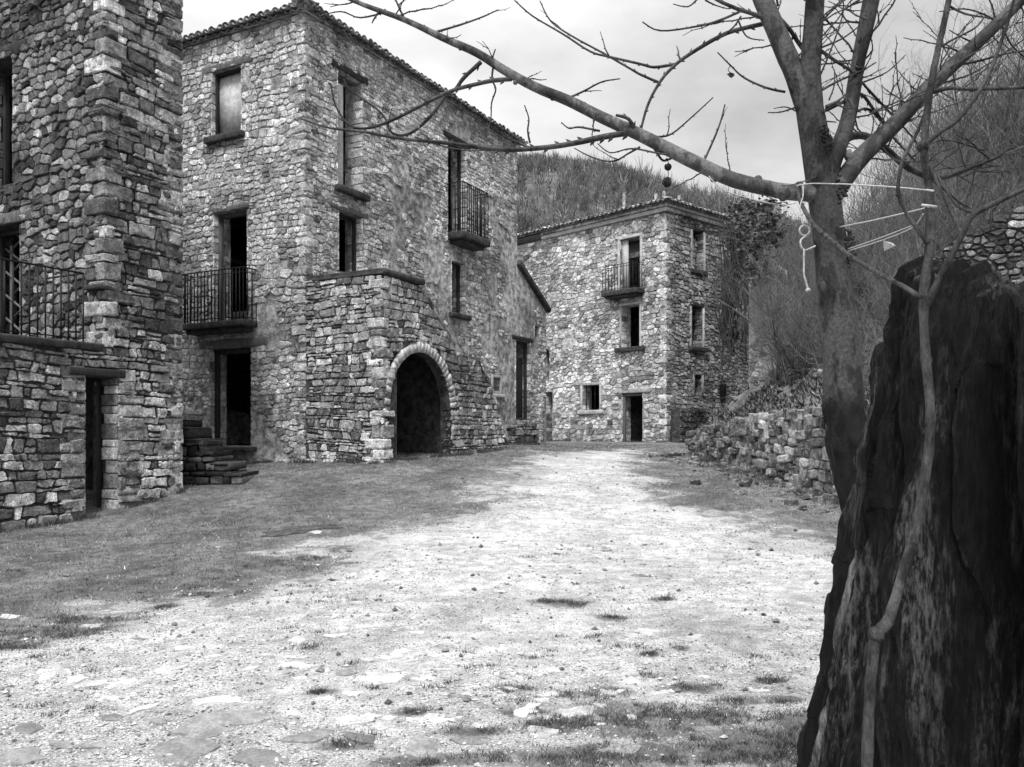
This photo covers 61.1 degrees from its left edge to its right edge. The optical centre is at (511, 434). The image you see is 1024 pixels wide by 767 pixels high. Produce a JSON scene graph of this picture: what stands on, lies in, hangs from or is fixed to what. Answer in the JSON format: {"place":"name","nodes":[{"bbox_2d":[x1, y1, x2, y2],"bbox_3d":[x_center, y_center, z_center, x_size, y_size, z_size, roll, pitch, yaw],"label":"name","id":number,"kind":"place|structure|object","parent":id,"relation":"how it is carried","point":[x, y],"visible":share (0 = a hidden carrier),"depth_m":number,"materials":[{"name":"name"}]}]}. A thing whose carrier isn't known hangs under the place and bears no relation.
{"place":"outdoors","nodes":[
{"label":"outdoors","id":0,"kind":"place"},
{"bbox_2d":[0,531,771,766],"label":"paving","id":1,"kind":"structure","parent":0,"point":[191,747],"depth_m":4.91,"materials":[{"name":"white stone"}]},
{"bbox_2d":[0,448,839,766],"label":"path","id":2,"kind":"structure","parent":0,"point":[730,626],"depth_m":6.81,"materials":[{"name":"white gravel"}]},
{"bbox_2d":[0,438,840,766],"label":"grass","id":3,"kind":"structure","parent":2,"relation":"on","point":[586,720],"depth_m":7.92,"materials":[{"name":"grey plant"}]},
{"bbox_2d":[261,524,343,536],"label":"stone slab","id":4,"kind":"structure","parent":3,"relation":"on","point":[285,531],"depth_m":11.84,"materials":[{"name":"grey stone"}]},
{"bbox_2d":[300,0,1023,511],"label":"plane tree","id":5,"kind":"object","parent":2,"relation":"on","point":[824,154],"visible":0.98,"depth_m":4.42,"materials":[{"name":"grey plant"}]},
{"bbox_2d":[709,176,936,291],"bbox_3d":[1.297,-0.908,3.171,0.674,0.812,2.469,0,0,2],"label":"cord","id":6,"kind":"object","parent":5,"relation":"attached to","point":[808,289],"visible":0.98,"depth_m":4.05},
{"bbox_2d":[883,240,894,250],"bbox_3d":[1.428,-0.725,3.301,0.028,0.038,0.050,0,0,-32],"label":"tag","id":7,"kind":"object","parent":6,"relation":"hanging from","point":[887,245],"visible":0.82,"depth_m":3.31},
{"bbox_2d":[0,441,841,619],"bbox_3d":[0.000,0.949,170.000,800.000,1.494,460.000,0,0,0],"label":"ground","id":8,"kind":"structure","parent":0,"point":[312,541],"depth_m":12.97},
{"bbox_2d":[0,0,183,530],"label":"ruined stone house","id":9,"kind":"structure","parent":8,"relation":"on","point":[91,235],"depth_m":14.42,"materials":[{"name":"stone"}]},
{"bbox_2d":[0,38,26,184],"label":"window","id":10,"kind":"structure","parent":9,"relation":"in","point":[15,46],"depth_m":15.79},
{"bbox_2d":[0,208,33,334],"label":"door","id":11,"kind":"structure","parent":9,"relation":"in","point":[14,217],"depth_m":15.74,"materials":[{"name":"grey wood"}]},
{"bbox_2d":[69,366,125,507],"bbox_3d":[-6.803,0.125,13.946,0.524,2.373,0.998,0,0,28],"label":"door","id":12,"kind":"structure","parent":9,"relation":"in","point":[85,371],"depth_m":14.32,"materials":[{"name":"wood"}]},
{"bbox_2d":[181,414,258,484],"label":"stone steps","id":13,"kind":"structure","parent":8,"relation":"on","point":[202,464],"depth_m":15.92,"materials":[{"name":"grey stone"}]},
{"bbox_2d":[181,0,551,462],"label":"stone house","id":14,"kind":"structure","parent":8,"relation":"on","point":[364,297],"depth_m":19.83,"materials":[{"name":"stone"}]},
{"bbox_2d":[202,55,253,145],"bbox_3d":[-6.381,-7.519,19.639,1.589,1.805,0.469,0,0,29],"label":"window","id":15,"kind":"structure","parent":14,"relation":"in","point":[228,87],"depth_m":19.74,"materials":[{"name":"stone"}]},
{"bbox_2d":[206,202,254,320],"bbox_3d":[-6.286,-3.814,19.662,1.507,2.715,0.338,0,0,29],"label":"door","id":16,"kind":"structure","parent":14,"relation":"in","point":[242,205],"depth_m":19.84,"materials":[{"name":"grey wood"}]},
{"bbox_2d":[199,337,266,451],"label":"door","id":17,"kind":"structure","parent":14,"relation":"in","point":[258,341],"depth_m":19.73,"materials":[{"name":"wood"}]},
{"bbox_2d":[329,202,367,271],"bbox_3d":[-3.836,-4.424,19.844,0.343,1.488,1.363,0,0,28],"label":"window","id":18,"kind":"structure","parent":14,"relation":"in","point":[334,205],"depth_m":20.20,"materials":[{"name":"grey wood"}]},
{"bbox_2d":[331,59,370,201],"bbox_3d":[-3.760,-6.894,19.841,0.479,2.917,1.297,0,0,28],"label":"window","id":19,"kind":"structure","parent":14,"relation":"in","point":[339,187],"depth_m":19.66,"materials":[{"name":"paint"}]},
{"bbox_2d":[443,130,470,230],"bbox_3d":[-1.636,-6.747,23.923,0.348,2.878,1.389,0,0,28],"label":"door","id":20,"kind":"structure","parent":14,"relation":"in","point":[445,133],"depth_m":24.32,"materials":[{"name":"grey wood"}]},
{"bbox_2d":[449,262,471,320],"bbox_3d":[-1.525,-3.982,23.958,0.407,1.563,0.994,0,0,28],"label":"window","id":21,"kind":"structure","parent":14,"relation":"in","point":[457,314],"depth_m":24.27,"materials":[{"name":"stone"}]},
{"bbox_2d":[491,375,505,397],"bbox_3d":[-0.474,-1.447,25.805,0.208,0.665,0.851,0,0,28],"label":"window","id":22,"kind":"structure","parent":14,"relation":"in","point":[499,394],"depth_m":25.91,"materials":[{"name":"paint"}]},
{"bbox_2d":[512,335,533,419],"bbox_3d":[0.220,-1.782,27.368,0.348,2.612,1.422,0,0,28],"label":"door","id":23,"kind":"structure","parent":14,"relation":"in","point":[519,360],"depth_m":27.74,"materials":[{"name":"grey wood"}]},
{"bbox_2d":[517,191,762,442],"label":"stone house","id":24,"kind":"structure","parent":8,"relation":"on","point":[632,350],"depth_m":38.04,"materials":[{"name":"stone"}]},
{"bbox_2d":[577,382,603,413],"bbox_3d":[3.568,-1.651,39.011,0.243,1.423,1.523,0,0,-43],"label":"window","id":25,"kind":"structure","parent":24,"relation":"in","point":[581,411],"depth_m":39.11,"materials":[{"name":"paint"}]},
{"bbox_2d":[614,301,645,352],"bbox_3d":[5.089,-4.646,37.330,0.288,2.126,1.593,0,0,-43],"label":"window","id":26,"kind":"structure","parent":24,"relation":"in","point":[621,349],"depth_m":37.27,"materials":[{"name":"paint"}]},
{"bbox_2d":[617,222,643,289],"bbox_3d":[5.125,-7.487,37.404,0.189,3.096,1.505,0,0,-43],"label":"door","id":27,"kind":"structure","parent":24,"relation":"in","point":[639,226],"depth_m":37.59,"materials":[{"name":"paint"}]},
{"bbox_2d":[613,387,650,440],"bbox_3d":[5.247,-0.833,37.402,0.358,2.387,2.005,0,0,-43],"label":"door","id":28,"kind":"structure","parent":24,"relation":"in","point":[631,391],"depth_m":37.67,"materials":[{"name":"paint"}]},
{"bbox_2d":[692,372,703,395],"bbox_3d":[8.034,-2.202,37.510,0.764,1.037,0.079,0,0,-43],"label":"window","id":29,"kind":"structure","parent":24,"relation":"in","point":[695,373],"depth_m":37.62,"materials":[{"name":"grey stone"}]},
{"bbox_2d":[689,229,707,275],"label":"window","id":30,"kind":"structure","parent":24,"relation":"in","point":[693,243],"depth_m":37.79,"materials":[{"name":"paint"}]},
{"bbox_2d":[688,301,708,352],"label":"window","id":31,"kind":"structure","parent":24,"relation":"in","point":[691,348],"depth_m":37.43,"materials":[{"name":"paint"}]},
{"bbox_2d":[709,190,801,369],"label":"ivy","id":32,"kind":"object","parent":24,"relation":"attached to","point":[744,212],"visible":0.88,"depth_m":31.90,"materials":[{"name":"black plant"}]},
{"bbox_2d":[685,405,869,500],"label":"dry stone wall","id":33,"kind":"structure","parent":8,"relation":"on","point":[786,447],"depth_m":16.23,"materials":[{"name":"grey stone"}]},
{"bbox_2d":[797,255,1023,766],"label":"tree stump","id":34,"kind":"object","parent":8,"relation":"on","point":[950,684],"visible":0.94,"depth_m":2.49,"materials":[{"name":"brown wood"}]},
{"bbox_2d":[796,0,1023,766],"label":"sapling","id":35,"kind":"object","parent":34,"relation":"on","point":[925,295],"visible":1,"depth_m":1.97,"materials":[{"name":"grey plant"}]},
{"bbox_2d":[181,0,1023,236],"label":"sky","id":36,"kind":"structure","parent":0,"point":[760,142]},
{"bbox_2d":[517,169,795,266],"bbox_3d":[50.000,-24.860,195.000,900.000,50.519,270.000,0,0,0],"label":"hill","id":37,"kind":"structure","parent":0,"point":[529,185],"depth_m":130.76,"materials":[{"name":"plant"}]},
{"bbox_2d":[517,149,865,283],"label":"wood","id":38,"kind":"object","parent":37,"relation":"on","point":[605,177],"visible":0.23,"depth_m":131.36,"materials":[{"name":"grey plant"}]},
{"bbox_2d":[712,276,1023,423],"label":"bank","id":39,"kind":"structure","parent":0,"point":[742,397],"depth_m":18.86,"materials":[{"name":"grey plant"}]},
{"bbox_2d":[644,325,882,513],"bbox_3d":[7.249,-1.174,23.406,7.130,5.049,26.036,0,0,14],"label":"rubble","id":40,"kind":"object","parent":39,"relation":"on","point":[744,483],"visible":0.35,"depth_m":17.10,"materials":[{"name":"stone"}]},
{"bbox_2d":[717,309,809,388],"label":"bare shrub","id":41,"kind":"object","parent":39,"relation":"on","point":[776,370],"visible":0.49,"depth_m":19.92,"materials":[{"name":"grey plant"}]},
{"bbox_2d":[692,197,859,357],"bbox_3d":[8.860,-5.122,28.323,4.127,6.457,5.402,0,0,-43],"label":"bare shrub","id":42,"kind":"object","parent":39,"relation":"on","point":[769,263],"visible":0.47,"depth_m":28.33,"materials":[{"name":"plant"}]},
{"bbox_2d":[749,233,804,387],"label":"ruined wall","id":43,"kind":"structure","parent":39,"relation":"on","point":[751,363],"depth_m":30.52,"materials":[{"name":"stone"}]},
{"bbox_2d":[736,243,819,357],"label":"bare shrub","id":44,"kind":"object","parent":39,"relation":"on","point":[776,315],"visible":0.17,"depth_m":23.94,"materials":[{"name":"grey plant"}]},
{"bbox_2d":[738,264,819,354],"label":"bare shrub","id":45,"kind":"object","parent":39,"relation":"on","point":[791,307],"visible":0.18,"depth_m":21.89,"materials":[{"name":"plant"}]},
{"bbox_2d":[729,266,857,383],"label":"bare shrub","id":46,"kind":"object","parent":39,"relation":"on","point":[782,351],"visible":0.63,"depth_m":18.86,"materials":[{"name":"grey plant"}]},
{"bbox_2d":[777,223,814,322],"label":"bare shrub","id":47,"kind":"object","parent":39,"relation":"on","point":[796,260],"visible":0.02,"depth_m":33.32,"materials":[{"name":"plant"}]},
{"bbox_2d":[756,233,847,333],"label":"bare shrub","id":48,"kind":"object","parent":39,"relation":"on","point":[793,281],"visible":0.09,"depth_m":26.39,"materials":[{"name":"grey plant"}]},
{"bbox_2d":[735,172,885,309],"bbox_3d":[9.008,-5.141,24.351,3.810,5.248,4.987,0,0,-34],"label":"bare shrub","id":49,"kind":"object","parent":39,"relation":"on","point":[791,261],"visible":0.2,"depth_m":24.64,"materials":[{"name":"grey plant"}]},
{"bbox_2d":[754,256,884,367],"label":"bare shrub","id":50,"kind":"object","parent":39,"relation":"on","point":[806,311],"visible":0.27,"depth_m":17.89,"materials":[{"name":"grey plant"}]},
{"bbox_2d":[777,177,873,300],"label":"bare shrub","id":51,"kind":"object","parent":39,"relation":"on","point":[803,244],"visible":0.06,"depth_m":34.65,"materials":[{"name":"grey plant"}]},
{"bbox_2d":[765,203,900,325],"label":"bare shrub","id":52,"kind":"object","parent":39,"relation":"on","point":[814,273],"visible":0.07,"depth_m":20.65,"materials":[{"name":"grey plant"}]},
{"bbox_2d":[780,273,889,415],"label":"bare shrub","id":53,"kind":"object","parent":39,"relation":"on","point":[863,344],"visible":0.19,"depth_m":13.18,"materials":[{"name":"grey plant"}]},
{"bbox_2d":[817,299,890,373],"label":"bare shrub","id":54,"kind":"object","parent":39,"relation":"on","point":[866,338],"visible":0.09,"depth_m":12.05,"materials":[{"name":"grey plant"}]},
{"bbox_2d":[803,233,905,362],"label":"bare shrub","id":55,"kind":"object","parent":39,"relation":"on","point":[865,285],"visible":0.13,"depth_m":17.17,"materials":[{"name":"grey plant"}]},
{"bbox_2d":[777,202,935,293],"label":"bare shrub","id":56,"kind":"object","parent":39,"relation":"on","point":[851,235],"visible":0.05,"depth_m":22.90,"materials":[{"name":"grey plant"}]},
{"bbox_2d":[700,277,1022,426],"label":"undergrowth","id":57,"kind":"object","parent":39,"relation":"on","point":[797,397],"visible":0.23,"depth_m":18.68,"materials":[{"name":"grey plant"}]},
{"bbox_2d":[810,126,922,293],"bbox_3d":[11.175,-6.493,26.479,4.127,6.641,5.402,0,0,16],"label":"bare shrub","id":58,"kind":"object","parent":39,"relation":"on","point":[865,202],"visible":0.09,"depth_m":26.19,"materials":[{"name":"grey plant"}]},
{"bbox_2d":[860,321,883,401],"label":"bare shrub","id":59,"kind":"object","parent":39,"relation":"on","point":[865,373],"visible":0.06,"depth_m":12.57,"materials":[{"name":"grey plant"}]},
{"bbox_2d":[791,179,968,342],"bbox_3d":[7.217,-3.550,16.997,3.230,3.531,3.024,0,0,-20],"label":"bare shrub","id":60,"kind":"object","parent":39,"relation":"on","point":[872,252],"visible":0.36,"depth_m":16.91,"materials":[{"name":"plant"}]},
{"bbox_2d":[848,157,920,266],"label":"bare shrub","id":61,"kind":"object","parent":39,"relation":"on","point":[873,212],"visible":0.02,"depth_m":25.62,"materials":[{"name":"grey plant"}]},
{"bbox_2d":[806,193,965,323],"bbox_3d":[8.409,-3.908,19.863,2.948,3.030,4.075,0,0,-47],"label":"bare shrub","id":62,"kind":"object","parent":39,"relation":"on","point":[869,248],"visible":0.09,"depth_m":19.74,"materials":[{"name":"grey plant"}]},
{"bbox_2d":[844,151,947,264],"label":"bare shrub","id":63,"kind":"object","parent":39,"relation":"on","point":[879,209],"visible":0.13,"depth_m":22.01,"materials":[{"name":"grey plant"}]},
{"bbox_2d":[842,91,954,237],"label":"bare shrub","id":64,"kind":"object","parent":39,"relation":"on","point":[897,165],"visible":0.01,"depth_m":26.80,"materials":[{"name":"plant"}]},
{"bbox_2d":[854,187,943,301],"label":"bare shrub","id":65,"kind":"object","parent":39,"relation":"on","point":[881,232],"visible":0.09,"depth_m":19.74,"materials":[{"name":"plant"}]},
{"bbox_2d":[850,197,955,340],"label":"bare shrub","id":66,"kind":"object","parent":39,"relation":"on","point":[880,287],"visible":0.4,"depth_m":14.87,"materials":[{"name":"grey plant"}]},
{"bbox_2d":[842,115,974,226],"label":"bare shrub","id":67,"kind":"object","parent":39,"relation":"on","point":[889,177],"visible":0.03,"depth_m":24.60,"materials":[{"name":"plant"}]},
{"bbox_2d":[842,181,997,283],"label":"bare shrub","id":68,"kind":"object","parent":39,"relation":"on","point":[912,236],"visible":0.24,"depth_m":17.40,"materials":[{"name":"grey plant"}]},
{"bbox_2d":[853,122,1009,241],"bbox_3d":[10.564,-5.904,22.294,3.537,4.113,4.890,0,0,-27],"label":"bare shrub","id":69,"kind":"object","parent":39,"relation":"on","point":[922,180],"visible":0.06,"depth_m":21.88,"materials":[{"name":"plant"}]},
{"bbox_2d":[856,101,1013,263],"bbox_3d":[8.976,-5.223,18.667,3.175,4.307,4.156,0,0,33],"label":"bare shrub","id":70,"kind":"object","parent":39,"relation":"on","point":[919,184],"visible":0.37,"depth_m":18.35,"materials":[{"name":"grey plant"}]},
{"bbox_2d":[852,95,1023,249],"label":"bare shrub","id":71,"kind":"object","parent":39,"relation":"on","point":[949,170],"visible":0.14,"depth_m":19.79,"materials":[{"name":"grey plant"}]},
{"bbox_2d":[857,20,1023,167],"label":"bare shrub","id":72,"kind":"object","parent":39,"relation":"on","point":[949,91],"visible":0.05,"depth_m":26.67,"materials":[{"name":"grey plant"}]},
{"bbox_2d":[857,42,1023,207],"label":"bare shrub","id":73,"kind":"object","parent":39,"relation":"on","point":[938,109],"visible":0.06,"depth_m":26.74,"materials":[{"name":"plant"}]},
{"bbox_2d":[861,56,1021,194],"bbox_3d":[12.173,-7.504,23.779,5.402,5.750,4.127,0,0,-22],"label":"bare shrub","id":74,"kind":"object","parent":39,"relation":"on","point":[939,136],"visible":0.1,"depth_m":23.42,"materials":[{"name":"plant"}]},
{"bbox_2d":[861,0,1023,202],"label":"bare shrub","id":75,"kind":"object","parent":39,"relation":"on","point":[1011,38],"visible":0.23,"depth_m":22.28,"materials":[{"name":"plant"}]},
{"bbox_2d":[863,122,1023,261],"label":"bare shrub","id":76,"kind":"object","parent":39,"relation":"on","point":[951,228],"visible":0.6,"depth_m":15.26,"materials":[{"name":"grey plant"}]},
{"bbox_2d":[866,0,1023,210],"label":"bare shrub","id":77,"kind":"object","parent":39,"relation":"on","point":[953,111],"visible":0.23,"depth_m":21.50,"materials":[{"name":"plant"}]},
{"bbox_2d":[885,19,1023,211],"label":"bare shrub","id":78,"kind":"object","parent":39,"relation":"on","point":[980,108],"visible":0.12,"depth_m":23.00,"materials":[{"name":"grey plant"}]},
{"bbox_2d":[905,25,1023,202],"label":"bare shrub","id":79,"kind":"object","parent":39,"relation":"on","point":[1010,95],"visible":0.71,"depth_m":20.00,"materials":[{"name":"plant"}]},
{"bbox_2d":[907,2,1023,212],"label":"bare shrub","id":80,"kind":"object","parent":39,"relation":"on","point":[1004,124],"visible":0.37,"depth_m":20.82,"materials":[{"name":"grey plant"}]},
{"bbox_2d":[910,121,1023,223],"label":"bare shrub","id":81,"kind":"object","parent":39,"relation":"on","point":[1000,178],"visible":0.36,"depth_m":18.35,"materials":[{"name":"plant"}]},
{"bbox_2d":[924,158,1023,252],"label":"bare shrub","id":82,"kind":"object","parent":39,"relation":"on","point":[984,201],"visible":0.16,"depth_m":17.84,"materials":[{"name":"grey plant"}]},
{"bbox_2d":[934,202,1023,282],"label":"stone wall","id":83,"kind":"structure","parent":39,"relation":"on","point":[998,246],"depth_m":14.18,"materials":[{"name":"grey stone"}]},
{"bbox_2d":[946,128,1023,213],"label":"bare shrub","id":84,"kind":"object","parent":39,"relation":"on","point":[1005,178],"visible":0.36,"depth_m":18.02,"materials":[{"name":"grey plant"}]},
{"bbox_2d":[952,0,1023,184],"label":"bare shrub","id":85,"kind":"object","parent":39,"relation":"on","point":[999,71],"visible":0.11,"depth_m":25.15,"materials":[{"name":"grey plant"}]}
]}

